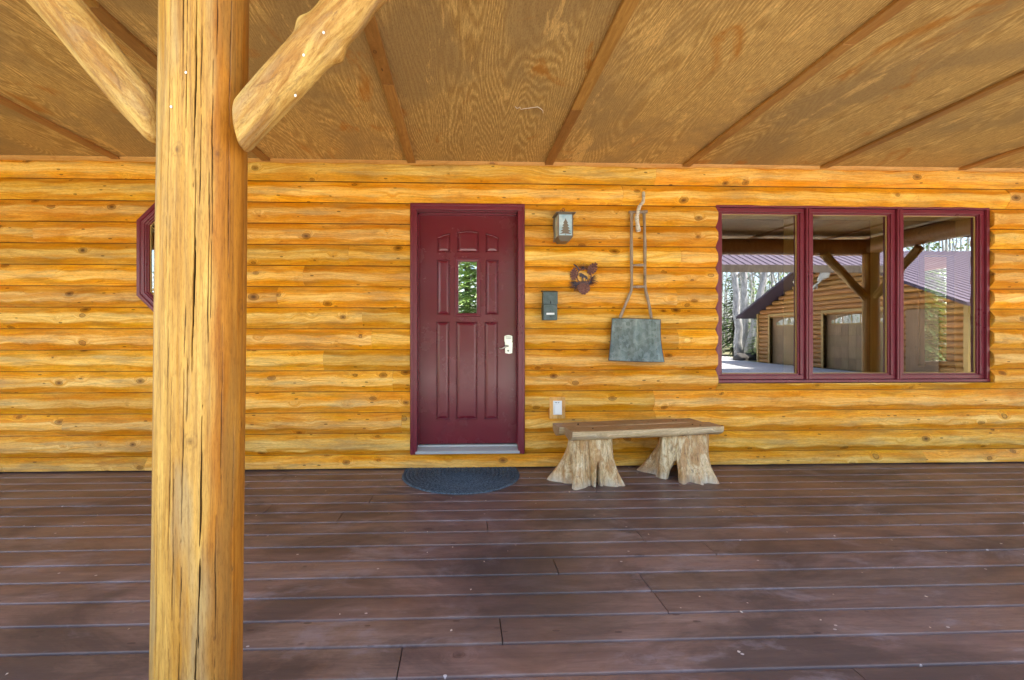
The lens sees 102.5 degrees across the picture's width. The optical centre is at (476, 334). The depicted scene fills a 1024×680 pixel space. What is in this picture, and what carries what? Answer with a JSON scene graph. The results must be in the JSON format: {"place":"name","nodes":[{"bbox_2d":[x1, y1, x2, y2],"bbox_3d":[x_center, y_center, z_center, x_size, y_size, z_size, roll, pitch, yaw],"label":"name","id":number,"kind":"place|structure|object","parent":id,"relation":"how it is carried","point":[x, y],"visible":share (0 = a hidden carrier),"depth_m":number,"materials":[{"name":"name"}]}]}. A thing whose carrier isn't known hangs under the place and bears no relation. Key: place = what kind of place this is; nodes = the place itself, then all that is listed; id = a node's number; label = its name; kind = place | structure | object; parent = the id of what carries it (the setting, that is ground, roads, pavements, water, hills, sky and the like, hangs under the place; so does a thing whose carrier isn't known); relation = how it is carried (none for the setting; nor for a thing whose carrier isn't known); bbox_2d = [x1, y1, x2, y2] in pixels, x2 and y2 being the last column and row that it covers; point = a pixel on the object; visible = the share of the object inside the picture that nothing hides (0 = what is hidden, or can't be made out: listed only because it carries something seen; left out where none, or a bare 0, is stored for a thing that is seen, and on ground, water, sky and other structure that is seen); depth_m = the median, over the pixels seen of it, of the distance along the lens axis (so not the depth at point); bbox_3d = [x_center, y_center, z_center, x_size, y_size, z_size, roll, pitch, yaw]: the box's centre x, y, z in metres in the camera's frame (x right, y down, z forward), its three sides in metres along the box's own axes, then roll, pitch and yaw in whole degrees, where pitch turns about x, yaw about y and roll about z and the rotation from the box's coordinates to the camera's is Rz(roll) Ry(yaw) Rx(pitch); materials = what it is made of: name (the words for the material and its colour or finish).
{"place":"outdoors","nodes":[
{"label":"outdoors","id":0,"kind":"place"},
{"bbox_2d":[925,269,945,360],"bbox_3d":[15.395,-3.191,15.112,5.014,9.062,4.795,0,0,-2],"label":"spruce tree","id":1,"kind":"object","parent":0,"point":[938,342],"visible":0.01,"depth_m":14.10,"materials":[{"name":"green plant"}]},
{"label":"ground","id":2,"kind":"structure","parent":0,"visible":0},
{"bbox_2d":[0,0,1023,471],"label":"log house","id":3,"kind":"structure","parent":2,"relation":"on","point":[824,184],"depth_m":3.56,"materials":[{"name":"orange wood"}]},
{"bbox_2d":[136,203,154,310],"bbox_3d":[-2.485,-0.651,3.584,0.838,1.133,0.160,0,0,-2],"label":"octagonal window","id":4,"kind":"structure","parent":3,"relation":"in","point":[145,224],"depth_m":3.50,"materials":[{"name":"red wood"}]},
{"bbox_2d":[410,203,524,454],"bbox_3d":[-0.077,-0.047,3.673,1.006,2.202,0.182,0,0,-2],"label":"front door","id":5,"kind":"structure","parent":3,"relation":"in","point":[467,260],"depth_m":3.70,"materials":[{"name":"red wood"}]},
{"bbox_2d":[541,291,557,319],"bbox_3d":[0.638,-0.252,3.570,0.126,0.261,0.110,0,0,-2],"label":"mailbox","id":6,"kind":"object","parent":3,"relation":"attached to","point":[549,305],"visible":1,"depth_m":3.53,"materials":[{"name":"grey metal"}]},
{"bbox_2d":[548,397,564,418],"bbox_3d":[0.716,0.651,3.628,0.140,0.190,0.072,0,0,-2],"label":"electrical outlet","id":7,"kind":"object","parent":3,"relation":"attached to","point":[556,407],"visible":0.94,"depth_m":3.61,"materials":[{"name":"white plastic"}]},
{"bbox_2d":[552,208,575,243],"bbox_3d":[0.753,-0.941,3.547,0.168,0.298,0.213,0,0,-2],"label":"wall lantern","id":8,"kind":"object","parent":3,"relation":"attached to","point":[562,226],"depth_m":3.47,"materials":[{"name":"brown metal"}]},
{"bbox_2d":[569,262,597,294],"bbox_3d":[0.943,-0.491,3.622,0.274,0.289,0.039,0,0,-2],"label":"metal wall cutout","id":9,"kind":"object","parent":3,"relation":"attached to","point":[583,287],"visible":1,"depth_m":3.61},
{"bbox_2d":[635,191,644,231],"bbox_3d":[1.441,-1.078,3.598,0.072,0.366,0.140,0,0,35],"label":"birch peg","id":10,"kind":"object","parent":3,"relation":"attached to","point":[638,209],"visible":1,"depth_m":3.57,"materials":[{"name":"beige wood"}]},
{"bbox_2d":[608,210,664,361],"bbox_3d":[1.388,-0.424,3.583,0.496,1.340,0.082,0,0,-2],"label":"snow scoop","id":11,"kind":"object","parent":10,"relation":"hanging from","point":[635,339],"visible":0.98,"depth_m":3.60,"materials":[{"name":"metal"}]},
{"bbox_2d":[715,205,989,382],"bbox_3d":[3.449,-0.368,3.836,2.574,1.617,0.208,0,0,-2],"label":"picture window","id":12,"kind":"structure","parent":3,"relation":"in","point":[886,223],"depth_m":3.78,"materials":[{"name":"red wood"}]},
{"bbox_2d":[919,251,955,365],"bbox_3d":[9.730,-0.538,8.595,0.892,2.417,0.070,0,0,-2],"label":"far window frame","id":13,"kind":"structure","parent":3,"relation":"in","point":[922,254],"depth_m":8.57,"materials":[{"name":"white wood"}]},
{"bbox_2d":[0,462,1023,679],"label":"deck","id":14,"kind":"structure","parent":2,"relation":"on","point":[347,576],"depth_m":2.00,"materials":[{"name":"brown wood"}]},
{"bbox_2d":[26,0,387,679],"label":"log post","id":15,"kind":"object","parent":14,"relation":"on","point":[206,117],"visible":1,"depth_m":1.06,"materials":[{"name":"yellow wood"}]},
{"bbox_2d":[402,467,519,494],"bbox_3d":[-0.123,1.172,3.304,0.984,0.014,0.597,0,0,-2],"label":"doormat","id":16,"kind":"object","parent":14,"relation":"on","point":[475,480],"visible":1,"depth_m":3.30,"materials":[{"name":"fabric"}]},
{"bbox_2d":[6,467,1001,674],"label":"leaf scraps","id":17,"kind":"object","parent":14,"relation":"on","point":[648,534],"visible":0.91,"depth_m":1.86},
{"bbox_2d":[547,418,723,489],"bbox_3d":[1.278,0.959,3.342,1.398,0.442,0.438,0,0,-9],"label":"bench","id":18,"kind":"object","parent":14,"relation":"on","point":[587,460],"visible":1,"depth_m":3.26,"materials":[{"name":"brown wood"}]},
{"bbox_2d":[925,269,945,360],"bbox_3d":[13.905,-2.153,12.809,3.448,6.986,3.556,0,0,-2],"label":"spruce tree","id":19,"kind":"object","parent":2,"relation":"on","point":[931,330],"visible":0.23,"depth_m":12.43,"materials":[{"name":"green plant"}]},
{"bbox_2d":[935,268,945,352],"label":"woods","id":20,"kind":"object","parent":2,"relation":"on","point":[939,306],"depth_m":18.93,"materials":[{"name":"green plant"}]}
]}

